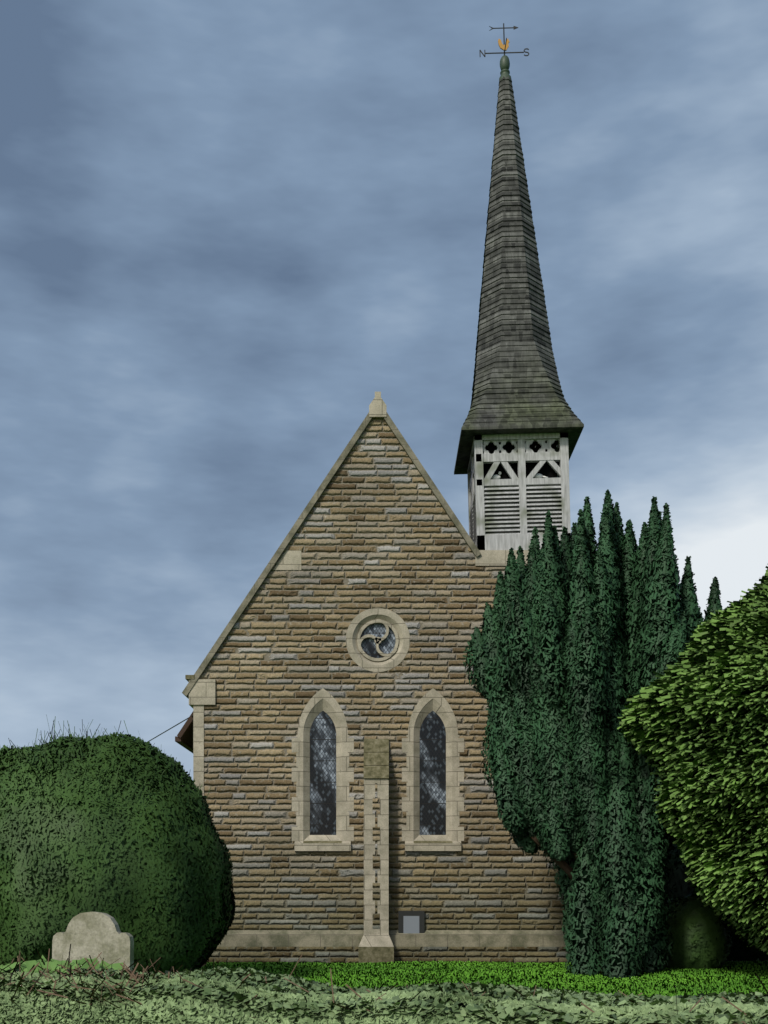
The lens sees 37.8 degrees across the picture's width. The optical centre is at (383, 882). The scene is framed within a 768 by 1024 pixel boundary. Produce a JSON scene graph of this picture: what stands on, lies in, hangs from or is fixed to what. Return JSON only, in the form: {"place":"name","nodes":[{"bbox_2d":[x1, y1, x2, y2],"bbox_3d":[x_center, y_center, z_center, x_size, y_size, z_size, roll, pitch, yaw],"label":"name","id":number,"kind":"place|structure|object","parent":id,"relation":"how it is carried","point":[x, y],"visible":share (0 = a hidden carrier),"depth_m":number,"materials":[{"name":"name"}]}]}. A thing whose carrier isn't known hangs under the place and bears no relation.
{"place":"outdoors","nodes":[
{"label":"outdoors","id":0,"kind":"place"},
{"bbox_2d":[0,0,767,779],"label":"sky","id":1,"kind":"structure","parent":0,"point":[228,227],"materials":[{"name":"blue"}]},
{"label":"ground","id":2,"kind":"structure","parent":0,"visible":0},
{"bbox_2d":[52,912,133,970],"bbox_3d":[-2.966,0.950,11.422,0.840,1.300,0.100,0,-2,10],"label":"gravestone","id":3,"kind":"object","parent":2,"relation":"on","point":[93,935],"visible":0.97,"depth_m":11.38,"materials":[{"name":"grey stone"}]},
{"bbox_2d":[0,715,235,972],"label":"yew bush","id":4,"kind":"object","parent":2,"relation":"on","point":[120,829],"visible":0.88,"depth_m":15.52,"materials":[{"name":"green plant"}]},
{"bbox_2d":[199,419,564,929],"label":"wall","id":5,"kind":"structure","parent":2,"relation":"on","point":[377,529],"depth_m":22.00,"materials":[{"name":"stone"}]},
{"bbox_2d":[175,712,316,752],"bbox_3d":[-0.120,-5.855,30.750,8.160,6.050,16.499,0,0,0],"label":"roof eave","id":6,"kind":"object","parent":5,"relation":"on","point":[184,737],"depth_m":22.73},
{"bbox_2d":[185,675,452,962],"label":"mossy stones","id":7,"kind":"object","parent":5,"relation":"attached to","point":[376,758],"visible":0.8,"depth_m":21.76,"materials":[{"name":"beige stone"}]},
{"bbox_2d":[182,413,480,698],"bbox_3d":[-1.025,-6.476,22.250,5.853,5.671,0.640,0,0,0],"label":"gable coping","id":8,"kind":"object","parent":5,"relation":"attached to","point":[306,512],"visible":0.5,"depth_m":21.93,"materials":[{"name":"stone"}]},
{"bbox_2d":[189,392,528,946],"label":"stone dressings","id":9,"kind":"structure","parent":5,"relation":"attached to","point":[202,692],"depth_m":21.64,"materials":[{"name":"beige stone"}]},
{"bbox_2d":[292,608,463,850],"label":"window surrounds","id":10,"kind":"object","parent":5,"relation":"attached to","point":[432,699],"depth_m":22.00,"materials":[{"name":"beige stone"}]},
{"bbox_2d":[310,623,445,834],"bbox_3d":[-0.120,-3.040,22.111,2.680,4.220,0.018,0,0,0],"label":"window glass","id":11,"kind":"object","parent":10,"relation":"in","point":[323,775],"visible":1,"depth_m":22.10,"materials":[{"name":"grey glass"}]},
{"bbox_2d":[398,911,423,932],"bbox_3d":[0.535,0.845,21.965,0.510,0.570,0.070,0,0,0],"label":"vent recess","id":12,"kind":"object","parent":5,"relation":"attached to","point":[401,914],"visible":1,"depth_m":21.93,"materials":[{"name":"grey stone"}]},
{"bbox_2d":[403,916,418,932],"bbox_3d":[0.535,0.830,21.926,0.310,0.340,0.008,0,0,0],"label":"vent cover","id":13,"kind":"object","parent":12,"relation":"attached to","point":[410,924],"visible":1,"depth_m":21.92,"materials":[{"name":"grey metal"}]},
{"bbox_2d":[0,943,767,1023],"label":"hedge","id":14,"kind":"object","parent":2,"relation":"on","point":[172,1000],"depth_m":6.19,"materials":[{"name":"green plant"}]},
{"bbox_2d":[0,955,122,973],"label":"hedge weeds","id":15,"kind":"object","parent":14,"relation":"on","point":[28,965],"visible":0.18,"depth_m":7.37,"materials":[{"name":"green plant"}]},
{"bbox_2d":[200,960,767,997],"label":"grass blades","id":16,"kind":"object","parent":2,"relation":"on","point":[732,976],"depth_m":18.39,"materials":[{"name":"green plant"}]},
{"bbox_2d":[617,564,767,953],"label":"bush","id":17,"kind":"object","parent":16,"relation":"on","point":[693,723],"visible":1,"depth_m":17.18,"materials":[{"name":"green plant"}]},
{"bbox_2d":[462,489,722,977],"bbox_3d":[3.753,-2.395,19.436,4.794,8.670,2.953,0,0,0],"label":"cypress tree","id":18,"kind":"object","parent":2,"relation":"on","point":[540,715],"depth_m":18.58,"materials":[{"name":"green plant"}]},
{"bbox_2d":[662,892,732,968],"bbox_3d":[5.617,0.858,20.394,1.411,1.493,1.346,0,0,0],"label":"shrub","id":19,"kind":"object","parent":2,"relation":"on","point":[702,936],"depth_m":19.95,"materials":[{"name":"green plant"}]},
{"bbox_2d":[663,844,767,961],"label":"undergrowth","id":20,"kind":"object","parent":2,"relation":"on","point":[678,885],"visible":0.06,"depth_m":22.76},
{"label":"soil strip","id":21,"kind":"object","parent":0,"visible":0},
{"bbox_2d":[206,783,569,963],"bbox_3d":[-0.010,-0.154,21.818,7.660,3.508,0.364,0,0,0],"label":"plinth rubble","id":22,"kind":"object","parent":21,"relation":"on","point":[340,955],"visible":0.78,"depth_m":21.87,"materials":[{"name":"stone"}]},
{"bbox_2d":[217,930,565,946],"bbox_3d":[-0.010,1.099,21.940,7.640,0.317,0.120,0,0,0],"label":"plinth band","id":23,"kind":"object","parent":22,"relation":"on","point":[426,938],"depth_m":21.88,"materials":[{"name":"stone"}]},
{"bbox_3d":[-0.010,-3.825,31.000,7.420,10.850,17.000,0,0,0],"label":"nave","id":24,"kind":"object","parent":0,"visible":0},
{"bbox_2d":[147,715,192,741],"bbox_3d":[-13.957,-3.465,46.645,0.050,0.293,52.781,0,0,-23],"label":"service wire","id":25,"kind":"object","parent":24,"relation":"attached to","point":[169,729],"depth_m":24.38,"materials":[{"name":"black metal"}]},
{"bbox_2d":[467,433,570,549],"bbox_3d":[2.722,-7.689,22.945,1.840,2.380,1.840,-2,0,0],"label":"belfry frame","id":26,"kind":"object","parent":24,"relation":"attached to","point":[478,482],"visible":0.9,"depth_m":22.04,"materials":[{"name":"white wood"}]},
{"bbox_2d":[470,485,561,543],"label":"louvers","id":27,"kind":"object","parent":26,"relation":"in","point":[507,524],"visible":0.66,"depth_m":22.07,"materials":[{"name":"white wood"}]},
{"bbox_2d":[454,76,583,474],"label":"spire shingles","id":28,"kind":"object","parent":26,"relation":"on","point":[516,388],"visible":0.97,"depth_m":22.34,"materials":[{"name":"grey wood"}]},
{"bbox_2d":[499,55,510,81],"bbox_3d":[2.473,-16.597,22.945,0.260,0.562,0.260,-2,0,0],"label":"spire finial","id":29,"kind":"object","parent":28,"relation":"on","point":[504,65],"visible":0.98,"depth_m":22.86,"materials":[{"name":"green metal"}]},
{"bbox_2d":[479,23,528,56],"bbox_3d":[2.462,-17.196,22.945,0.808,0.720,0.640,0,0,38],"label":"weather vane","id":30,"kind":"object","parent":29,"relation":"on","point":[503,28],"visible":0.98,"depth_m":22.94,"materials":[{"name":"black metal"}]},
{"bbox_2d":[498,39,509,50],"bbox_3d":[2.450,-17.124,22.945,0.236,0.238,0.024,-2,0,0],"label":"weathercock","id":31,"kind":"object","parent":30,"relation":"attached to","point":[501,46],"visible":0.95,"depth_m":22.93,"materials":[{"name":"brown metal"}]},
{"bbox_2d":[491,471,547,478],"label":"pigeons","id":32,"kind":"object","parent":26,"relation":"in","point":[538,475],"visible":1,"depth_m":22.16,"materials":[{"name":"white"}]},
{"bbox_2d":[483,441,558,531],"bbox_3d":[2.722,-7.689,22.945,1.440,2.340,1.440,-2,0,0],"label":"belfry interior","id":33,"kind":"object","parent":26,"relation":"in","point":[547,470],"visible":0.21,"depth_m":22.23,"materials":[{"name":"black"}]}
]}

